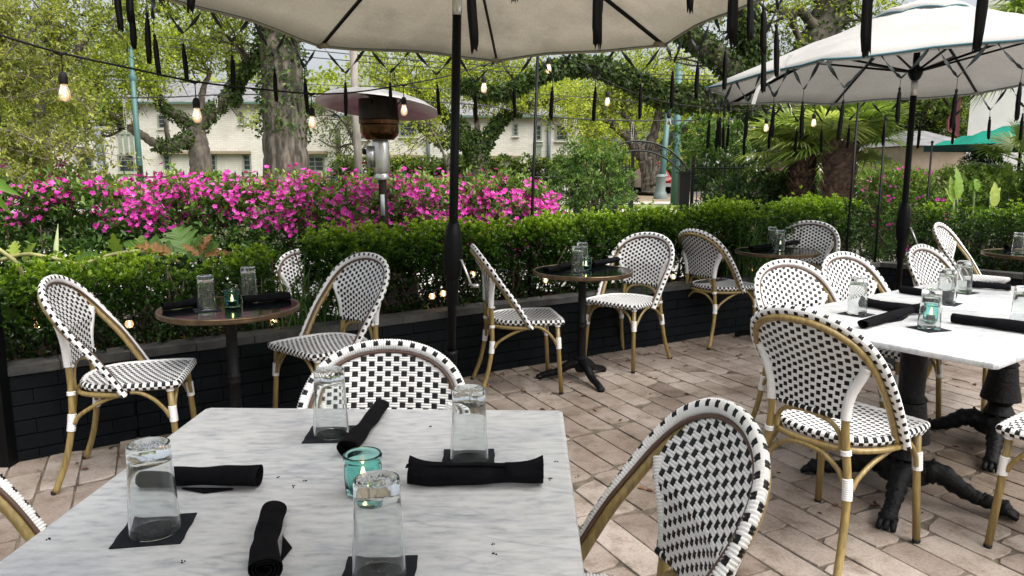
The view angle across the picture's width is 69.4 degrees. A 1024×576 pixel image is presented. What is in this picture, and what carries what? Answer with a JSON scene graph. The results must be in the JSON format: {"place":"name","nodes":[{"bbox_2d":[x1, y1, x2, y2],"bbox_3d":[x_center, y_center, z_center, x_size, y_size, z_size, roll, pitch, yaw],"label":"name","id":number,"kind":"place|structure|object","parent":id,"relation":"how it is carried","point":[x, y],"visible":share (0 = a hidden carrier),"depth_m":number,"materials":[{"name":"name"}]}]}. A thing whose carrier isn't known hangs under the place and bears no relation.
{"place":"outdoors","nodes":[
{"label":"outdoors","id":0,"kind":"place"},
{"bbox_2d":[23,205,703,208],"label":"lawn","id":1,"kind":"structure","parent":0,"point":[654,206],"depth_m":28.88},
{"bbox_2d":[333,51,598,181],"bbox_3d":[-1.811,-7.173,30.303,10.876,7.568,5.232,0,9,0],"label":"live oak","id":2,"kind":"object","parent":1,"relation":"on","point":[475,146],"visible":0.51,"depth_m":29.64,"materials":[{"name":"green plant"}]},
{"bbox_2d":[670,60,693,204],"bbox_3d":[6.703,-6.309,30.005,1.177,5.881,0.881,-9,13,-44],"label":"street pole","id":3,"kind":"object","parent":1,"relation":"on","point":[674,186],"visible":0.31,"depth_m":29.87,"materials":[{"name":"metal"}]},
{"bbox_2d":[1,194,856,200],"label":"dirt","id":4,"kind":"structure","parent":0,"point":[645,197],"depth_m":36.59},
{"bbox_2d":[24,6,259,181],"bbox_3d":[-16.207,-8.392,32.939,10.238,9.307,6.875,-7,11,-36],"label":"live oak","id":5,"kind":"object","parent":4,"relation":"on","point":[192,139],"visible":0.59,"depth_m":32.93,"materials":[{"name":"green plant"}]},
{"bbox_2d":[541,43,752,194],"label":"live oak","id":6,"kind":"object","parent":4,"relation":"on","point":[648,165],"visible":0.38,"depth_m":40.37,"materials":[{"name":"green plant"}]},
{"bbox_2d":[653,109,671,198],"bbox_3d":[7.423,-6.807,35.910,0.667,4.977,1.405,6,11,33],"label":"street pole","id":7,"kind":"object","parent":4,"relation":"on","point":[660,192],"visible":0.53,"depth_m":35.85,"materials":[{"name":"metal"}]},
{"bbox_2d":[330,96,582,189],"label":"brick house","id":8,"kind":"structure","parent":0,"point":[515,140],"depth_m":50.23,"materials":[{"name":"stone"}]},
{"bbox_2d":[7,94,907,142],"bbox_3d":[-3.096,-4.584,20.055,27.958,1.341,0.105,0,9,0],"label":"overhead wire","id":9,"kind":"object","parent":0,"point":[192,96],"visible":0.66,"depth_m":19.99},
{"bbox_2d":[2,170,912,248],"bbox_3d":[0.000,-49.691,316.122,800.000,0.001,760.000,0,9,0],"label":"ground","id":10,"kind":"structure","parent":0,"point":[247,228],"depth_m":17.64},
{"bbox_2d":[0,0,168,233],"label":"leafy tree","id":11,"kind":"object","parent":10,"relation":"on","point":[59,36],"visible":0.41,"depth_m":16.93,"materials":[{"name":"green plant"}]},
{"bbox_2d":[50,83,340,184],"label":"brick house","id":12,"kind":"structure","parent":10,"relation":"on","point":[234,148],"depth_m":52.48,"materials":[{"name":"stone"}]},
{"bbox_2d":[81,0,314,244],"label":"live oak","id":13,"kind":"object","parent":10,"relation":"on","point":[285,129],"visible":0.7,"depth_m":14.63,"materials":[{"name":"grey plant"}]},
{"bbox_2d":[309,85,370,170],"bbox_3d":[-5.043,-4.078,22.156,2.516,3.948,1.786,0,9,0],"label":"young tree","id":14,"kind":"object","parent":10,"relation":"on","point":[347,126],"visible":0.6,"depth_m":21.95,"materials":[{"name":"plant"}]},
{"bbox_2d":[350,51,362,179],"bbox_3d":[-4.386,-4.371,20.990,0.254,4.920,1.048,-2,9,-14],"label":"utility pole","id":15,"kind":"object","parent":10,"relation":"on","point":[357,148],"visible":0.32,"depth_m":20.91,"materials":[{"name":"brown wood"}]},
{"bbox_2d":[138,166,597,232],"bbox_3d":[-3.318,-2.055,17.138,10.581,1.537,0.108,0,9,0],"label":"iron fence","id":16,"kind":"object","parent":10,"relation":"on","point":[140,171],"visible":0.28,"depth_m":17.02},
{"bbox_2d":[327,152,572,190],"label":"street hedge","id":17,"kind":"object","parent":10,"relation":"on","point":[434,165],"visible":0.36,"depth_m":46.52,"materials":[{"name":"green plant"}]},
{"bbox_2d":[0,54,968,186],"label":"foliage","id":18,"kind":"object","parent":10,"relation":"on","point":[327,76],"visible":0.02,"depth_m":65.61,"materials":[{"name":"green plant"}]},
{"bbox_2d":[7,261,1023,461],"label":"planter","id":19,"kind":"object","parent":10,"relation":"on","point":[38,393],"visible":0.48,"depth_m":4.20,"materials":[{"name":"black paint"}]},
{"bbox_2d":[0,236,289,360],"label":"boxwood hedge","id":20,"kind":"object","parent":19,"relation":"on","point":[28,282],"visible":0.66,"depth_m":3.91,"materials":[{"name":"green plant"}]},
{"bbox_2d":[0,225,236,329],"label":"lobed leaf plant","id":21,"kind":"object","parent":20,"relation":"on","point":[180,239],"visible":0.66,"depth_m":4.37,"materials":[{"name":"plant"}]},
{"bbox_2d":[230,253,339,329],"bbox_3d":[-1.295,-0.002,4.373,0.895,0.526,1.027,0,9,0],"label":"grass clump","id":22,"kind":"object","parent":19,"relation":"on","point":[304,302],"visible":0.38,"depth_m":4.37,"materials":[{"name":"plant"}]},
{"bbox_2d":[34,262,767,327],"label":"planter lights","id":23,"kind":"object","parent":19,"relation":"in","point":[129,323],"visible":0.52,"depth_m":4.83,"materials":[{"name":"glass"}]},
{"bbox_2d":[293,185,875,321],"bbox_3d":[1.042,-0.340,6.032,5.647,0.947,0.835,-6,11,-32],"label":"boxwood hedge","id":24,"kind":"object","parent":19,"relation":"on","point":[554,233],"visible":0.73,"depth_m":5.31,"materials":[{"name":"green plant"}]},
{"bbox_2d":[701,206,794,290],"bbox_3d":[1.968,-0.371,6.335,1.210,0.667,1.305,0,9,0],"label":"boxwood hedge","id":25,"kind":"object","parent":19,"relation":"on","point":[753,263],"visible":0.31,"depth_m":6.28,"materials":[{"name":"plant"}]},
{"bbox_2d":[907,195,1023,271],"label":"boxwood hedge","id":26,"kind":"object","parent":19,"relation":"on","point":[1015,214],"visible":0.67,"depth_m":6.86,"materials":[{"name":"green plant"}]},
{"bbox_2d":[460,0,904,189],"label":"live oak","id":27,"kind":"object","parent":10,"relation":"on","point":[822,19],"visible":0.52,"depth_m":13.94,"materials":[{"name":"green plant"}]},
{"bbox_2d":[671,111,766,195],"bbox_3d":[5.899,-3.193,18.661,3.657,3.279,3.019,0,9,0],"label":"leafy shrub","id":28,"kind":"object","parent":10,"relation":"on","point":[718,154],"visible":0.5,"depth_m":18.37,"materials":[{"name":"green plant"}]},
{"bbox_2d":[690,157,766,225],"bbox_3d":[4.889,-2.043,16.414,0.108,1.745,2.195,-9,13,-42],"label":"iron fence","id":29,"kind":"object","parent":10,"relation":"on","point":[693,167],"visible":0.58,"depth_m":16.82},
{"bbox_2d":[859,131,964,215],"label":"tan house","id":30,"kind":"structure","parent":10,"relation":"on","point":[920,157],"depth_m":21.12,"materials":[{"name":"paint"}]},
{"bbox_2d":[965,0,1023,240],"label":"stucco building","id":31,"kind":"structure","parent":10,"relation":"on","point":[1001,111],"depth_m":13.60,"materials":[{"name":"paint"}]},
{"bbox_2d":[0,0,976,169],"label":"sky","id":32,"kind":"structure","parent":0,"point":[314,64],"materials":[{"name":"white"}]},
{"bbox_2d":[1,249,980,292],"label":"garden terrace","id":33,"kind":"structure","parent":0,"point":[613,281],"depth_m":10.80,"materials":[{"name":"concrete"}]},
{"bbox_2d":[0,0,152,197],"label":"sapling","id":34,"kind":"object","parent":33,"relation":"on","point":[18,143],"visible":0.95,"depth_m":5.46,"materials":[{"name":"green plant"}]},
{"bbox_2d":[0,155,566,349],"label":"azalea hedge","id":35,"kind":"object","parent":33,"relation":"on","point":[156,204],"visible":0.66,"depth_m":5.61,"materials":[{"name":"pink plant"}]},
{"bbox_2d":[274,249,337,318],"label":"bistro chair","id":36,"kind":"object","parent":33,"relation":"on","point":[286,265],"visible":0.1,"depth_m":5.43,"materials":[{"name":"white wood"}]},
{"bbox_2d":[541,133,639,282],"bbox_3d":[1.055,-1.002,9.384,1.404,1.913,0.977,-8,12,-41],"label":"leafy shrub","id":37,"kind":"object","parent":33,"relation":"on","point":[584,177],"visible":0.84,"depth_m":9.22,"materials":[{"name":"green plant"}]},
{"bbox_2d":[692,167,817,258],"bbox_3d":[3.979,-1.151,11.409,2.601,1.574,1.221,-7,12,-39],"label":"leafy shrub","id":38,"kind":"object","parent":33,"relation":"on","point":[738,187],"visible":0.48,"depth_m":10.91,"materials":[{"name":"green plant"}]},
{"bbox_2d":[729,103,867,220],"bbox_3d":[4.277,-1.552,10.907,2.082,2.536,1.942,0,9,0],"label":"fan palm","id":39,"kind":"object","parent":33,"relation":"on","point":[802,172],"visible":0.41,"depth_m":10.74,"materials":[{"name":"green plant"}]},
{"bbox_2d":[745,164,912,255],"bbox_3d":[5.207,-1.220,12.126,2.830,1.653,1.474,-1,9,-8],"label":"azalea hedge","id":40,"kind":"object","parent":33,"relation":"on","point":[859,189],"visible":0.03,"depth_m":11.86,"materials":[{"name":"green plant"}]},
{"bbox_2d":[762,100,920,253],"bbox_3d":[4.543,-1.540,10.300,2.105,2.707,2.086,-7,11,-35],"label":"fan palm","id":41,"kind":"object","parent":33,"relation":"on","point":[836,157],"visible":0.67,"depth_m":10.03,"materials":[{"name":"green plant"}]},
{"bbox_2d":[843,156,1023,269],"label":"azalea hedge","id":42,"kind":"object","parent":33,"relation":"on","point":[892,181],"visible":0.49,"depth_m":9.49,"materials":[{"name":"green plant"}]},
{"bbox_2d":[944,166,963,225],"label":"paddle leaf plant","id":43,"kind":"object","parent":33,"relation":"on","point":[956,188],"visible":0.61,"depth_m":8.40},
{"bbox_2d":[923,123,1022,207],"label":"market umbrella","id":44,"kind":"object","parent":33,"relation":"on","point":[960,144],"visible":0.29,"depth_m":11.71,"materials":[{"name":"green fabric"}]},
{"bbox_2d":[957,151,1014,249],"bbox_3d":[8.130,-1.536,12.608,0.927,1.937,1.020,-6,11,-33],"label":"leafy shrub","id":45,"kind":"object","parent":33,"relation":"on","point":[977,158],"visible":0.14,"depth_m":12.50,"materials":[{"name":"green plant"}]},
{"bbox_2d":[960,115,1023,271],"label":"fan palm","id":46,"kind":"object","parent":33,"relation":"on","point":[1010,143],"visible":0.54,"depth_m":9.54,"materials":[{"name":"green plant"}]},
{"bbox_2d":[960,0,1023,112],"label":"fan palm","id":47,"kind":"object","parent":33,"relation":"on","point":[1015,6],"visible":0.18,"depth_m":8.68,"materials":[{"name":"green plant"}]},
{"bbox_2d":[0,294,1023,575],"bbox_3d":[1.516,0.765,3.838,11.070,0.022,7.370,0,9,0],"label":"patio","id":48,"kind":"structure","parent":0,"point":[963,525],"depth_m":3.29,"materials":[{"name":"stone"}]},
{"bbox_2d":[0,305,17,467],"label":"black post","id":49,"kind":"object","parent":48,"relation":"on","point":[8,454],"visible":1,"depth_m":3.38,"materials":[{"name":"metal"}]},
{"bbox_2d":[0,472,47,541],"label":"bistro chair","id":50,"kind":"object","parent":48,"relation":"on","point":[17,511],"visible":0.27,"depth_m":1.66,"materials":[{"name":"white wood"}]},
{"bbox_2d":[37,275,196,495],"bbox_3d":[-1.737,0.387,3.301,0.558,0.910,0.533,-2,9,-13],"label":"bistro chair","id":51,"kind":"object","parent":48,"relation":"on","point":[70,308],"visible":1,"depth_m":3.21,"materials":[{"name":"white wood"}]},
{"bbox_2d":[154,295,299,407],"bbox_3d":[-1.321,0.442,3.516,0.636,0.723,0.636,0,9,0],"label":"round table","id":52,"kind":"object","parent":48,"relation":"on","point":[230,319],"visible":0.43,"depth_m":3.39,"materials":[{"name":"brown wood"}]},
{"bbox_2d":[193,307,221,312],"bbox_3d":[-1.394,0.099,3.380,0.114,0.002,0.112,-5,10,-28],"label":"coaster","id":53,"kind":"object","parent":52,"relation":"on","point":[197,311],"visible":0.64,"depth_m":3.36,"materials":[{"name":"paper"}]},
{"bbox_2d":[197,274,216,310],"bbox_3d":[-1.394,0.020,3.367,0.082,0.158,0.082,0,9,-1],"label":"drinking glass","id":54,"kind":"object","parent":53,"relation":"on","point":[206,299],"visible":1,"depth_m":3.34,"materials":[{"name":"white"}]},
{"bbox_2d":[240,266,257,298],"bbox_3d":[-1.302,-0.026,3.655,0.082,0.158,0.082,8,12,41],"label":"drinking glass","id":55,"kind":"object","parent":52,"relation":"on","point":[248,281],"visible":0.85,"depth_m":3.62,"materials":[{"name":"white"}]},
{"bbox_2d":[0,408,584,575],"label":"marble table","id":56,"kind":"object","parent":48,"relation":"on","point":[528,529],"visible":0.67,"depth_m":1.36,"materials":[{"name":"stone"}]},
{"bbox_2d":[109,513,196,548],"bbox_3d":[-0.618,0.419,1.281,0.114,0.002,0.112,-1,9,-9],"label":"coaster","id":57,"kind":"object","parent":56,"relation":"on","point":[122,540],"visible":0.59,"depth_m":1.25,"materials":[{"name":"paper"}]},
{"bbox_2d":[125,437,180,541],"bbox_3d":[-0.616,0.341,1.264,0.082,0.158,0.082,-8,12,-42],"label":"drinking glass","id":58,"kind":"object","parent":57,"relation":"on","point":[153,506],"visible":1,"depth_m":1.24,"materials":[{"name":"white"}]},
{"bbox_2d":[174,464,262,492],"bbox_3d":[-0.618,0.370,1.451,0.248,0.043,0.063,0,9,0],"label":"napkin roll","id":59,"kind":"object","parent":56,"relation":"on","point":[236,475],"visible":0.72,"depth_m":1.44,"materials":[{"name":"fabric"}]},
{"bbox_2d":[248,500,291,575],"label":"napkin roll","id":60,"kind":"object","parent":56,"relation":"on","point":[265,559],"visible":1,"depth_m":1.18,"materials":[{"name":"fabric"}]},
{"bbox_2d":[302,425,355,443],"bbox_3d":[-0.426,0.344,1.743,0.114,0.002,0.112,0,9,-3],"label":"coaster","id":61,"kind":"object","parent":56,"relation":"on","point":[309,437],"visible":0.38,"depth_m":1.70,"materials":[{"name":"paper"}]},
{"bbox_2d":[313,366,348,439],"bbox_3d":[-0.424,0.266,1.726,0.082,0.158,0.082,7,12,38],"label":"drinking glass","id":62,"kind":"object","parent":61,"relation":"on","point":[330,417],"visible":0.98,"depth_m":1.70,"materials":[{"name":"white"}]},
{"bbox_2d":[342,446,381,497],"bbox_3d":[-0.287,0.356,1.424,0.075,0.080,0.075,0,9,0],"label":"candle jar","id":63,"kind":"object","parent":56,"relation":"on","point":[359,460],"visible":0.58,"depth_m":1.40,"materials":[{"name":"teal glass"}]},
{"bbox_2d":[336,399,388,455],"bbox_3d":[-0.345,0.323,1.758,0.047,0.037,0.318,1,9,4],"label":"napkin roll","id":64,"kind":"object","parent":56,"relation":"on","point":[356,435],"visible":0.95,"depth_m":1.70,"materials":[{"name":"fabric"}]},
{"bbox_2d":[342,555,417,575],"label":"coaster","id":65,"kind":"object","parent":56,"relation":"on","point":[411,564],"visible":0.34,"depth_m":1.16,"materials":[{"name":"paper"}]},
{"bbox_2d":[352,470,406,575],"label":"drinking glass","id":66,"kind":"object","parent":65,"relation":"on","point":[378,546],"visible":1,"depth_m":1.09,"materials":[{"name":"clear"}]},
{"bbox_2d":[442,449,494,462],"bbox_3d":[-0.093,0.368,1.594,0.114,0.002,0.112,0,9,-2],"label":"coaster","id":67,"kind":"object","parent":56,"relation":"on","point":[446,454],"visible":0.22,"depth_m":1.61,"materials":[{"name":"paper"}]},
{"bbox_2d":[450,384,488,462],"bbox_3d":[-0.091,0.290,1.577,0.082,0.158,0.082,-8,12,-42],"label":"drinking glass","id":68,"kind":"object","parent":67,"relation":"on","point":[469,440],"visible":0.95,"depth_m":1.55,"materials":[{"name":"white"}]},
{"bbox_2d":[405,455,543,485],"bbox_3d":[-0.073,0.361,1.464,0.272,0.056,0.054,0,9,0],"label":"napkin roll","id":69,"kind":"object","parent":56,"relation":"on","point":[420,472],"visible":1,"depth_m":1.45,"materials":[{"name":"fabric"}]},
{"bbox_2d":[267,252,389,407],"bbox_3d":[-0.946,0.285,3.930,0.533,0.910,0.558,8,12,40],"label":"bistro chair","id":70,"kind":"object","parent":48,"relation":"on","point":[357,283],"visible":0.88,"depth_m":3.99,"materials":[{"name":"white wood"}]},
{"bbox_2d":[315,87,438,309],"bbox_3d":[-0.945,-0.453,5.358,0.864,1.900,0.864,0,9,0],"label":"patio heater","id":71,"kind":"object","parent":48,"relation":"on","point":[379,125],"visible":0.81,"depth_m":5.22,"materials":[{"name":"silver metal"}]},
{"bbox_2d":[297,339,464,409],"bbox_3d":[-0.360,0.618,1.989,0.496,0.874,0.519,0,9,0],"label":"bistro chair","id":72,"kind":"object","parent":48,"relation":"on","point":[400,374],"visible":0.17,"depth_m":2.13,"materials":[{"name":"white wicker"}]},
{"bbox_2d":[114,0,782,366],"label":"patio umbrella","id":73,"kind":"object","parent":48,"relation":"on","point":[509,30],"visible":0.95,"depth_m":4.06,"materials":[{"name":"beige fabric"}]},
{"bbox_2d":[469,244,564,393],"bbox_3d":[0.018,0.176,4.603,0.558,0.910,0.533,-1,9,-9],"label":"bistro chair","id":74,"kind":"object","parent":48,"relation":"on","point":[517,315],"visible":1,"depth_m":4.45,"materials":[{"name":"white wicker"}]},
{"bbox_2d":[528,57,538,296],"bbox_3d":[0.147,-0.657,5.351,0.031,2.310,0.404,2,9,13],"label":"light pole","id":75,"kind":"object","parent":48,"relation":"on","point":[534,150],"visible":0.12,"depth_m":5.34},
{"bbox_2d":[0,34,491,128],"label":"string light","id":76,"kind":"object","parent":75,"relation":"hanging from","point":[64,94],"visible":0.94,"depth_m":3.46,"materials":[{"name":"rubber"}]},
{"bbox_2d":[546,55,815,131],"bbox_3d":[1.587,-1.589,6.040,3.090,0.611,0.211,-4,10,-21],"label":"string light","id":77,"kind":"object","parent":75,"relation":"hanging from","point":[668,121],"visible":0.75,"depth_m":6.02,"materials":[{"name":"rubber"}]},
{"bbox_2d":[533,264,632,391],"bbox_3d":[0.449,0.242,4.750,0.636,0.723,0.636,0,9,0],"label":"round table","id":78,"kind":"object","parent":48,"relation":"on","point":[580,362],"visible":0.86,"depth_m":4.70,"materials":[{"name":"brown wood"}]},
{"bbox_2d":[586,232,674,373],"bbox_3d":[0.830,0.075,5.224,0.533,0.910,0.558,8,12,40],"label":"bistro chair","id":79,"kind":"object","parent":48,"relation":"on","point":[647,258],"visible":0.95,"depth_m":5.27,"materials":[{"name":"white wicker"}]},
{"bbox_2d":[579,397,770,575],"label":"bistro chair","id":80,"kind":"object","parent":48,"relation":"on","point":[711,527],"visible":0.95,"depth_m":1.48,"materials":[{"name":"white wood"}]},
{"bbox_2d":[678,228,756,349],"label":"bistro chair","id":81,"kind":"object","parent":48,"relation":"on","point":[704,253],"visible":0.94,"depth_m":5.66,"materials":[{"name":"white wicker"}]},
{"bbox_2d":[467,0,988,57],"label":"patio umbrella","id":82,"kind":"object","parent":48,"relation":"on","point":[981,10],"visible":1,"depth_m":1.45,"materials":[{"name":"fabric"}]},
{"bbox_2d":[734,247,819,336],"bbox_3d":[2.078,0.062,5.861,0.636,0.723,0.636,0,9,0],"label":"round table","id":83,"kind":"object","parent":48,"relation":"on","point":[797,253],"visible":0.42,"depth_m":5.69,"materials":[{"name":"brown wood"}]},
{"bbox_2d":[783,220,839,303],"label":"bistro chair","id":84,"kind":"object","parent":48,"relation":"on","point":[822,238],"visible":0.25,"depth_m":6.49,"materials":[{"name":"white wicker"}]},
{"bbox_2d":[751,259,893,458],"bbox_3d":[1.477,0.339,3.595,0.533,0.910,0.558,-4,10,-23],"label":"bistro chair","id":85,"kind":"object","parent":48,"relation":"on","point":[792,282],"visible":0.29,"depth_m":3.74,"materials":[{"name":"white wicker"}]},
{"bbox_2d":[750,305,929,575],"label":"bistro chair","id":86,"kind":"object","parent":48,"relation":"on","point":[812,393],"visible":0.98,"depth_m":2.51,"materials":[{"name":"white wood"}]},
{"bbox_2d":[705,0,1023,370],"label":"patio umbrella","id":87,"kind":"object","parent":48,"relation":"on","point":[921,49],"visible":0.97,"depth_m":5.04,"materials":[{"name":"white fabric"}]},
{"bbox_2d":[821,251,942,429],"bbox_3d":[1.949,0.282,3.946,0.533,0.910,0.558,-6,11,-32],"label":"bistro chair","id":88,"kind":"object","parent":48,"relation":"on","point":[837,271],"visible":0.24,"depth_m":4.05,"materials":[{"name":"white wicker"}]},
{"bbox_2d":[750,296,1023,532],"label":"marble table","id":89,"kind":"object","parent":48,"relation":"on","point":[986,347],"visible":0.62,"depth_m":2.94,"materials":[{"name":"stone"}]},
{"bbox_2d":[837,312,875,317],"bbox_3d":[1.479,0.112,3.176,0.114,0.002,0.112,-7,11,-37],"label":"coaster","id":90,"kind":"object","parent":89,"relation":"on","point":[844,313],"visible":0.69,"depth_m":3.15,"materials":[{"name":"paper"}]},
{"bbox_2d":[846,276,867,315],"bbox_3d":[1.479,0.033,3.164,0.082,0.158,0.082,-8,12,-42],"label":"drinking glass","id":91,"kind":"object","parent":90,"relation":"on","point":[857,298],"visible":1,"depth_m":3.13,"materials":[{"name":"white"}]},
{"bbox_2d":[857,306,914,328],"bbox_3d":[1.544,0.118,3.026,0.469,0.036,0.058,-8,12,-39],"label":"napkin roll","id":92,"kind":"object","parent":89,"relation":"on","point":[888,316],"visible":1,"depth_m":2.99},
{"bbox_2d":[906,326,951,332],"bbox_3d":[1.626,0.159,2.886,0.114,0.002,0.112,-3,10,-17],"label":"coaster","id":93,"kind":"object","parent":89,"relation":"on","point":[928,331],"visible":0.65,"depth_m":2.85,"materials":[{"name":"paper"}]},
{"bbox_2d":[917,287,942,330],"bbox_3d":[1.626,0.080,2.873,0.082,0.158,0.082,-5,10,-28],"label":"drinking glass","id":94,"kind":"object","parent":93,"relation":"on","point":[929,314],"visible":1,"depth_m":2.85,"materials":[{"name":"white"}]},
{"bbox_2d":[950,313,1023,332],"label":"napkin roll","id":95,"kind":"object","parent":89,"relation":"on","point":[1007,324],"visible":1,"depth_m":2.88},
{"bbox_2d":[869,282,1021,472],"bbox_3d":[2.396,0.417,3.607,0.925,0.737,0.945,-7,11,-37],"label":"marble table","id":96,"kind":"object","parent":48,"relation":"on","point":[1000,392],"visible":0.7,"depth_m":3.57,"materials":[{"name":"stone"}]},
{"bbox_2d":[943,303,962,306],"bbox_3d":[2.009,0.067,3.428,0.114,0.011,0.112,-8,12,-42],"label":"coaster","id":97,"kind":"object","parent":96,"relation":"on","point":[956,304],"visible":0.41,"depth_m":3.39,"materials":[{"name":"paper"}]},
{"bbox_2d":[937,268,956,304],"bbox_3d":[2.009,-0.008,3.415,0.082,0.158,0.082,9,13,43],"label":"drinking glass","id":98,"kind":"object","parent":97,"relation":"on","point":[947,281],"visible":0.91,"depth_m":3.38,"materials":[{"name":"white"}]},
{"bbox_2d":[956,292,977,294],"bbox_3d":[2.275,0.022,3.735,0.114,0.002,0.112,-6,11,-31],"label":"coaster","id":99,"kind":"object","parent":96,"relation":"on","point":[968,293],"visible":0.47,"depth_m":3.69,"materials":[{"name":"paper"}]},
{"bbox_2d":[956,260,973,292],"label":"drinking glass","id":100,"kind":"object","parent":99,"relation":"on","point":[964,268],"visible":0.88,"depth_m":3.69,"materials":[{"name":"white"}]},
{"bbox_2d":[906,244,987,410],"bbox_3d":[2.625,0.216,4.358,0.533,0.910,0.558,-7,11,-36],"label":"bistro chair","id":101,"kind":"object","parent":48,"relation":"on","point":[926,263],"visible":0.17,"depth_m":4.48,"materials":[{"name":"white wicker"}]},
{"bbox_2d":[932,222,1010,283],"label":"bistro chair","id":102,"kind":"object","parent":48,"relation":"on","point":[947,240],"visible":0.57,"depth_m":6.32,"materials":[{"name":"white wicker"}]},
{"bbox_2d":[983,410,1023,548],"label":"bistro chair","id":103,"kind":"object","parent":48,"relation":"on","point":[1011,429],"visible":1,"depth_m":2.63,"materials":[{"name":"white wood"}]},
{"bbox_2d":[606,140,691,221],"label":"arched gate","id":104,"kind":"structure","parent":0,"point":[683,191],"depth_m":16.98,"materials":[{"name":"grey metal"}]},
{"label":"verge","id":105,"kind":"structure","parent":0,"visible":0},
{"bbox_2d":[126,22,143,182],"bbox_3d":[-12.699,-5.790,24.969,0.286,6.448,1.298,-5,10,-28],"label":"street pole","id":106,"kind":"object","parent":105,"relation":"on","point":[132,77],"visible":0.59,"depth_m":24.93,"materials":[{"name":"metal"}]},
{"bbox_2d":[389,99,450,209],"bbox_3d":[-2.957,-4.258,24.139,2.256,3.669,1.486,-4,10,-21],"label":"young tree","id":107,"kind":"object","parent":105,"relation":"on","point":[428,136],"visible":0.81,"depth_m":23.97,"materials":[{"name":"green plant"}]},
{"bbox_2d":[858,96,970,146],"bbox_3d":[13.380,-5.112,24.291,5.516,5.343,3.248,-4,10,-21],"label":"leafy tree","id":108,"kind":"object","parent":105,"relation":"on","point":[934,117],"visible":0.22,"depth_m":23.36,"materials":[{"name":"plant"}]},
{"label":"coaster","id":109,"kind":"object","parent":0,"visible":0},
{"bbox_2d":[1009,286,1023,320],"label":"drinking glass","id":110,"kind":"object","parent":109,"relation":"on","point":[1017,311],"visible":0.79,"depth_m":2.90,"materials":[{"name":"white"}]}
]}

